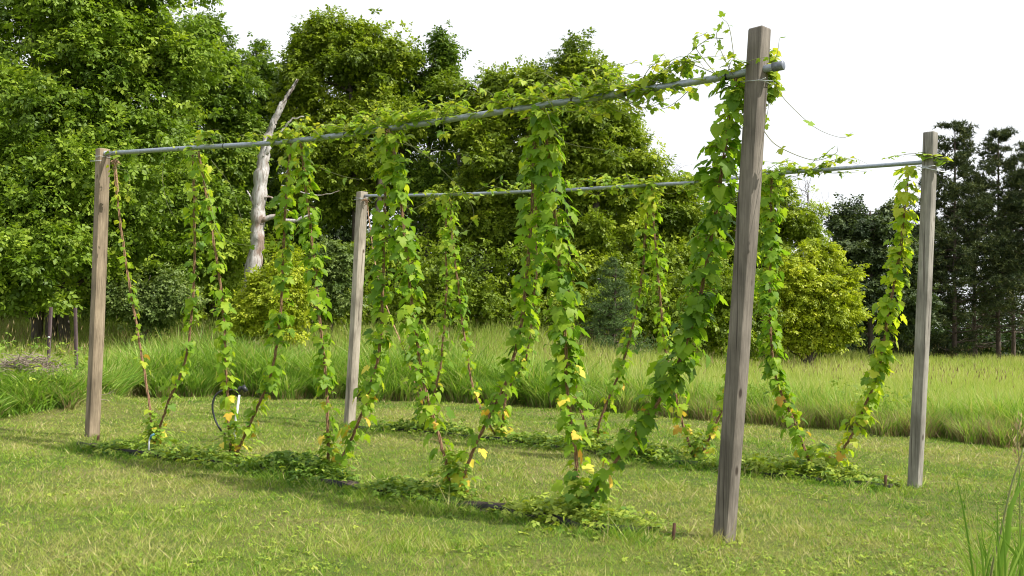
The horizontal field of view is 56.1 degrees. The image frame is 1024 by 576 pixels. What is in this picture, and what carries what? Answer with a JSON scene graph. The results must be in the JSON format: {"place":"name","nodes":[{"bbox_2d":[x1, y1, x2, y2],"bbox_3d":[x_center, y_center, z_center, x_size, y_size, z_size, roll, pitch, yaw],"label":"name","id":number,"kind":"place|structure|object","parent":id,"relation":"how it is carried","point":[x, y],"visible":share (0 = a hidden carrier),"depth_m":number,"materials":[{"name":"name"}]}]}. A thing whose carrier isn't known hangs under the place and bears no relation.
{"place":"outdoors","nodes":[
{"label":"outdoors","id":0,"kind":"place"},
{"bbox_2d":[0,375,1023,575],"bbox_3d":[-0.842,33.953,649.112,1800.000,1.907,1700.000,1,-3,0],"label":"ground","id":1,"kind":"structure","parent":0,"point":[138,414],"depth_m":8.71,"materials":[{"name":"green plant"}]},
{"bbox_2d":[1,34,42,164],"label":"broadleaf tree","id":2,"kind":"object","parent":1,"relation":"on","point":[10,122],"visible":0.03,"depth_m":29.69,"materials":[{"name":"green plant"}]},
{"bbox_2d":[46,307,52,360],"bbox_3d":[-9.044,1.279,18.735,0.071,1.811,0.075,1,-3,0],"label":"steel fence post","id":3,"kind":"object","parent":1,"relation":"on","point":[49,328],"visible":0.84,"depth_m":18.76,"materials":[{"name":"metal"}]},
{"bbox_2d":[0,350,115,400],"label":"brush pile","id":4,"kind":"object","parent":1,"relation":"on","point":[5,363],"visible":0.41,"depth_m":17.30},
{"bbox_2d":[0,357,135,417],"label":"mound grass","id":5,"kind":"structure","parent":1,"relation":"on","point":[45,404],"depth_m":16.43,"materials":[{"name":"green plant"}]},
{"bbox_2d":[73,308,77,367],"bbox_3d":[-8.729,1.383,19.248,0.206,1.968,0.041,1,-3,0],"label":"steel fence post","id":6,"kind":"object","parent":1,"relation":"on","point":[75,331],"visible":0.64,"depth_m":19.25,"materials":[{"name":"grey metal"}]},
{"bbox_2d":[85,148,110,436],"bbox_3d":[-5.959,0.175,13.730,0.309,4.364,0.198,-1,-4,39],"label":"trellis post","id":7,"kind":"object","parent":1,"relation":"on","point":[97,308],"visible":0.96,"depth_m":13.66,"materials":[{"name":"beige wood"}]},
{"bbox_2d":[0,0,244,356],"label":"broadleaf tree","id":8,"kind":"object","parent":1,"relation":"on","point":[115,57],"visible":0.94,"depth_m":26.18,"materials":[{"name":"green plant"}]},
{"bbox_2d":[86,262,211,343],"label":"shrub","id":9,"kind":"object","parent":1,"relation":"on","point":[161,304],"visible":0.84,"depth_m":26.70,"materials":[{"name":"green plant"}]},
{"bbox_2d":[57,100,269,338],"bbox_3d":[-11.086,-1.819,29.646,7.182,8.069,4.210,1,-3,0],"label":"broadleaf tree","id":10,"kind":"object","parent":1,"relation":"on","point":[235,252],"visible":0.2,"depth_m":29.08,"materials":[{"name":"green plant"}]},
{"bbox_2d":[105,122,305,446],"bbox_3d":[-4.067,0.026,12.402,4.121,4.216,0.815,-1,-4,34],"label":"hop plant","id":11,"kind":"object","parent":1,"relation":"on","point":[154,427],"visible":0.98,"depth_m":12.35,"materials":[{"name":"green plant"}]},
{"bbox_2d":[166,8,276,322],"bbox_3d":[-10.253,-3.907,33.429,4.174,11.729,3.743,1,-3,0],"label":"broadleaf tree","id":12,"kind":"object","parent":1,"relation":"on","point":[235,118],"visible":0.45,"depth_m":32.81,"materials":[{"name":"green plant"}]},
{"bbox_2d":[211,385,247,438],"bbox_3d":[-4.171,1.784,13.794,0.444,0.847,1.148,3,-3,-31],"label":"water hydrant","id":13,"kind":"object","parent":1,"relation":"on","point":[243,388],"visible":0.87,"depth_m":13.42,"materials":[{"name":"white plastic"}]},
{"bbox_2d":[215,246,322,351],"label":"shrub","id":14,"kind":"object","parent":1,"relation":"on","point":[255,306],"visible":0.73,"depth_m":25.72,"materials":[{"name":"green plant"}]},
{"bbox_2d":[237,32,328,267],"bbox_3d":[-9.637,-4.176,38.222,4.652,12.279,3.267,1,-3,0],"label":"broadleaf tree","id":15,"kind":"object","parent":1,"relation":"on","point":[266,71],"visible":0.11,"depth_m":37.98,"materials":[{"name":"green plant"}]},
{"bbox_2d":[239,79,337,346],"bbox_3d":[-6.742,-2.060,29.153,2.976,8.730,0.738,1,-3,0],"label":"dead tree","id":16,"kind":"object","parent":1,"relation":"on","point":[258,216],"visible":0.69,"depth_m":29.02,"materials":[{"name":"grey wood"}]},
{"bbox_2d":[0,315,627,365],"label":"dead reeds","id":17,"kind":"object","parent":1,"relation":"on","point":[19,335],"visible":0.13,"depth_m":28.46,"materials":[{"name":"plant"}]},
{"bbox_2d":[298,235,367,335],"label":"shrub","id":18,"kind":"object","parent":1,"relation":"on","point":[337,280],"visible":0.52,"depth_m":30.61,"materials":[{"name":"green plant"}]},
{"bbox_2d":[254,4,427,285],"bbox_3d":[-6.347,-4.494,36.464,6.926,12.936,4.422,1,-3,0],"label":"broadleaf tree","id":19,"kind":"object","parent":1,"relation":"on","point":[363,67],"visible":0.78,"depth_m":35.88,"materials":[{"name":"green plant"}]},
{"bbox_2d":[344,191,367,424],"bbox_3d":[-2.648,0.454,16.566,0.206,4.261,0.484,4,-4,-41],"label":"trellis post","id":20,"kind":"object","parent":1,"relation":"on","point":[356,304],"visible":0.94,"depth_m":16.60,"materials":[{"name":"grey wood"}]},
{"bbox_2d":[361,197,422,409],"bbox_3d":[-1.934,0.312,16.017,1.694,3.800,0.156,-1,-4,37],"label":"coir rope","id":21,"kind":"object","parent":20,"relation":"attached to","point":[366,201],"visible":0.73,"depth_m":16.37,"materials":[{"name":"brown fabric"}]},
{"bbox_2d":[77,441,640,533],"bbox_3d":[-2.232,1.986,9.978,8.085,0.129,0.235,-1,-4,36],"label":"garden edging","id":22,"kind":"object","parent":1,"relation":"on","point":[339,484],"visible":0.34,"depth_m":8.68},
{"bbox_2d":[88,443,658,531],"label":"soil","id":23,"kind":"structure","parent":1,"relation":"on","point":[350,482],"depth_m":8.74,"materials":[{"name":"brown soil"}]},
{"bbox_2d":[148,433,154,450],"bbox_3d":[-4.465,1.938,11.880,0.083,0.288,0.035,1,-3,0],"label":"irrigation tube","id":24,"kind":"object","parent":23,"relation":"on","point":[151,435],"visible":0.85,"depth_m":11.88,"materials":[{"name":"white plastic"}]},
{"bbox_2d":[185,106,453,458],"bbox_3d":[-2.347,0.071,10.944,4.444,4.063,0.799,-1,-4,37],"label":"hop plant","id":25,"kind":"object","parent":23,"relation":"on","point":[280,317],"visible":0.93,"depth_m":11.23,"materials":[{"name":"green plant"}]},
{"bbox_2d":[288,90,482,479],"bbox_3d":[-1.474,-0.020,10.058,2.941,4.271,0.904,-1,-4,39],"label":"hop plant","id":26,"kind":"object","parent":23,"relation":"on","point":[370,389],"visible":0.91,"depth_m":10.18,"materials":[{"name":"green plant"}]},
{"bbox_2d":[373,72,614,496],"bbox_3d":[-0.284,0.034,9.170,3.040,4.139,0.632,-1,-4,44],"label":"hop plant","id":27,"kind":"object","parent":23,"relation":"on","point":[406,246],"visible":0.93,"depth_m":9.16,"materials":[{"name":"green plant"}]},
{"bbox_2d":[523,10,853,516],"bbox_3d":[1.249,-0.060,7.954,3.053,4.317,0.697,-1,-4,40],"label":"hop plant","id":28,"kind":"object","parent":23,"relation":"on","point":[695,316],"visible":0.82,"depth_m":8.05,"materials":[{"name":"green plant"}]},
{"bbox_2d":[0,225,788,362],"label":"undergrowth","id":29,"kind":"object","parent":1,"relation":"on","point":[485,301],"visible":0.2,"depth_m":33.11,"materials":[{"name":"green plant"}]},
{"bbox_2d":[372,19,479,284],"bbox_3d":[-3.305,-4.163,37.220,4.561,12.544,3.290,1,-3,0],"label":"broadleaf tree","id":30,"kind":"object","parent":1,"relation":"on","point":[442,53],"visible":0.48,"depth_m":37.05,"materials":[{"name":"green plant"}]},
{"bbox_2d":[10,108,874,358],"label":"woodland","id":31,"kind":"object","parent":1,"relation":"on","point":[343,233],"depth_m":42.16,"materials":[{"name":"green plant"}]},
{"bbox_2d":[417,60,529,279],"bbox_3d":[-0.806,-3.316,36.041,5.448,10.868,4.196,1,-3,0],"label":"broadleaf tree","id":32,"kind":"object","parent":1,"relation":"on","point":[487,145],"visible":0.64,"depth_m":35.39,"materials":[{"name":"green plant"}]},
{"bbox_2d":[69,415,903,541],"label":"bed weeds","id":33,"kind":"object","parent":1,"relation":"on","point":[299,464],"visible":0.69,"depth_m":10.59,"materials":[{"name":"green plant"}]},
{"bbox_2d":[0,321,1019,425],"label":"field weeds","id":34,"kind":"object","parent":1,"relation":"on","point":[86,357],"visible":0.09,"depth_m":17.72,"materials":[{"name":"green plant"}]},
{"bbox_2d":[0,413,1023,575],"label":"clover","id":35,"kind":"object","parent":1,"relation":"on","point":[469,550],"visible":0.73,"depth_m":7.39,"materials":[{"name":"green plant"}]},
{"bbox_2d":[2,313,1023,387],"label":"seed heads","id":36,"kind":"object","parent":1,"relation":"on","point":[592,354],"visible":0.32,"depth_m":23.09,"materials":[{"name":"plant"}]},
{"bbox_2d":[496,26,676,301],"bbox_3d":[2.614,-3.697,35.118,6.662,12.034,3.958,1,-3,0],"label":"broadleaf tree","id":37,"kind":"object","parent":1,"relation":"on","point":[597,232],"visible":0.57,"depth_m":34.72,"materials":[{"name":"green plant"}]},
{"bbox_2d":[576,256,656,358],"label":"spruce tree","id":38,"kind":"object","parent":1,"relation":"on","point":[605,306],"visible":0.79,"depth_m":30.34,"materials":[{"name":"green plant"}]},
{"bbox_2d":[358,426,889,487],"bbox_3d":[0.917,2.218,13.071,8.246,0.136,0.498,-1,-4,38],"label":"garden edging","id":39,"kind":"object","parent":1,"relation":"on","point":[688,461],"visible":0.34,"depth_m":11.90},
{"bbox_2d":[363,430,898,487],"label":"soil","id":40,"kind":"structure","parent":1,"relation":"on","point":[659,462],"depth_m":11.47,"materials":[{"name":"brown soil"}]},
{"bbox_2d":[400,180,509,429],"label":"hop plant","id":41,"kind":"object","parent":40,"relation":"on","point":[444,322],"visible":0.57,"depth_m":15.32,"materials":[{"name":"green plant"}]},
{"bbox_2d":[442,173,626,441],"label":"hop plant","id":42,"kind":"object","parent":40,"relation":"on","point":[466,344],"visible":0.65,"depth_m":14.65,"materials":[{"name":"green plant"}]},
{"bbox_2d":[541,170,738,449],"bbox_3d":[1.670,0.349,13.116,3.270,3.990,0.731,-1,-4,35],"label":"hop plant","id":43,"kind":"object","parent":40,"relation":"on","point":[618,364],"visible":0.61,"depth_m":13.09,"materials":[{"name":"green plant"}]},
{"bbox_2d":[641,158,814,460],"bbox_3d":[2.622,0.373,12.206,2.392,3.938,0.754,-1,-4,43],"label":"hop plant","id":44,"kind":"object","parent":40,"relation":"on","point":[662,340],"visible":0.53,"depth_m":12.54,"materials":[{"name":"green plant"}]},
{"bbox_2d":[753,152,952,473],"bbox_3d":[3.906,0.355,11.204,0.723,3.904,2.363,4,-4,-45],"label":"hop plant","id":45,"kind":"object","parent":40,"relation":"on","point":[885,305],"visible":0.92,"depth_m":11.23,"materials":[{"name":"green plant"}]},
{"bbox_2d":[602,167,731,299],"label":"broadleaf tree","id":46,"kind":"object","parent":1,"relation":"on","point":[681,215],"visible":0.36,"depth_m":36.37,"materials":[{"name":"green plant"}]},
{"bbox_2d":[672,523,675,541],"bbox_3d":[1.242,1.909,7.380,0.038,0.206,0.026,1,-3,0],"label":"stake","id":47,"kind":"object","parent":1,"relation":"on","point":[673,530],"visible":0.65,"depth_m":7.37,"materials":[{"name":"wood"}]},
{"bbox_2d":[713,25,771,542],"bbox_3d":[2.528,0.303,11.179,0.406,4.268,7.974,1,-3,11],"label":"trellis post","id":48,"kind":"object","parent":1,"relation":"on","point":[756,83],"visible":0.96,"depth_m":7.47,"materials":[{"name":"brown wood"}]},
{"bbox_2d":[105,61,784,155],"bbox_3d":[-1.887,-1.817,10.607,10.226,0.426,0.073,-1,-4,39],"label":"trellis pipe","id":49,"kind":"object","parent":48,"relation":"attached to","point":[776,66],"visible":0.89,"depth_m":9.30,"materials":[{"name":"grey metal"}]},
{"bbox_2d":[111,157,121,191],"bbox_3d":[-5.574,-1.594,13.531,0.201,0.511,0.158,-1,-4,37],"label":"coir rope","id":50,"kind":"object","parent":49,"relation":"hanging from","point":[115,161],"visible":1,"depth_m":13.53,"materials":[{"name":"beige fabric"}]},
{"bbox_2d":[698,169,833,360],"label":"broadleaf tree","id":51,"kind":"object","parent":1,"relation":"on","point":[799,224],"visible":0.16,"depth_m":41.51,"materials":[{"name":"green plant"}]},
{"bbox_2d":[753,235,874,366],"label":"broadleaf tree","id":52,"kind":"object","parent":1,"relation":"on","point":[808,292],"visible":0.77,"depth_m":37.49,"materials":[{"name":"green plant"}]},
{"bbox_2d":[822,192,946,361],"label":"broadleaf tree","id":53,"kind":"object","parent":1,"relation":"on","point":[859,237],"visible":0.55,"depth_m":45.47,"materials":[{"name":"green plant"}]},
{"bbox_2d":[884,475,886,486],"bbox_3d":[4.073,2.140,10.470,0.038,0.202,0.032,1,-3,0],"label":"stake","id":54,"kind":"object","parent":1,"relation":"on","point":[885,479],"visible":0.63,"depth_m":10.46,"materials":[{"name":"wood"}]},
{"bbox_2d":[863,209,987,358],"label":"pine tree","id":55,"kind":"object","parent":1,"relation":"on","point":[941,339],"visible":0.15,"depth_m":50.65,"materials":[{"name":"green plant"}]},
{"bbox_2d":[907,131,947,487],"bbox_3d":[4.615,0.359,10.618,0.437,4.200,0.203,-1,-4,39],"label":"trellis post","id":56,"kind":"object","parent":1,"relation":"on","point":[923,318],"visible":0.93,"depth_m":10.63,"materials":[{"name":"grey wood"}]},
{"bbox_2d":[364,157,947,196],"bbox_3d":[1.113,-1.506,13.640,9.576,0.368,0.059,-1,-4,39],"label":"trellis pipe","id":57,"kind":"object","parent":56,"relation":"attached to","point":[881,165],"visible":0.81,"depth_m":12.73,"materials":[{"name":"grey metal"}]},
{"bbox_2d":[836,289,1023,357],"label":"thicket","id":58,"kind":"object","parent":1,"relation":"on","point":[1004,347],"visible":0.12,"depth_m":60.92,"materials":[{"name":"green plant"}]},
{"bbox_2d":[906,118,1023,359],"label":"pine tree","id":59,"kind":"object","parent":1,"relation":"on","point":[951,192],"visible":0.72,"depth_m":49.30,"materials":[{"name":"green plant"}]},
{"bbox_2d":[934,411,1023,575],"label":"wild grass clump","id":60,"kind":"object","parent":1,"relation":"on","point":[1002,543],"visible":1,"depth_m":3.61,"materials":[{"name":"plant"}]},
{"bbox_2d":[936,126,1023,358],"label":"pine tree","id":61,"kind":"object","parent":1,"relation":"on","point":[993,163],"visible":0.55,"depth_m":50.95,"materials":[{"name":"green plant"}]},
{"bbox_2d":[936,179,1023,354],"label":"pine tree","id":62,"kind":"object","parent":1,"relation":"on","point":[982,319],"visible":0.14,"depth_m":55.73,"materials":[{"name":"green plant"}]},
{"bbox_2d":[962,140,1023,339],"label":"pine tree","id":63,"kind":"object","parent":1,"relation":"on","point":[1017,176],"visible":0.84,"depth_m":49.44,"materials":[{"name":"green plant"}]},
{"bbox_2d":[989,191,1023,356],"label":"pine tree","id":64,"kind":"object","parent":1,"relation":"on","point":[1013,343],"visible":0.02,"depth_m":57.90,"materials":[{"name":"green plant"}]},
{"bbox_2d":[0,311,1023,447],"bbox_3d":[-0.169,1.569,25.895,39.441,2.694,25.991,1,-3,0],"label":"tall grass","id":65,"kind":"structure","parent":0,"point":[161,366],"depth_m":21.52,"materials":[{"name":"green plant"}]},
{"bbox_2d":[0,360,1023,448],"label":"dry grass","id":66,"kind":"structure","parent":0,"point":[68,406],"depth_m":17.53,"materials":[{"name":"plant"}]},
{"bbox_2d":[4,0,1023,334],"label":"sky","id":67,"kind":"structure","parent":0,"point":[882,72],"materials":[{"name":"white"}]},
{"bbox_2d":[786,175,831,234],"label":"tree","id":68,"kind":"object","parent":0,"point":[807,194],"visible":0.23,"depth_m":46.44,"materials":[{"name":"green plant"}]}
]}

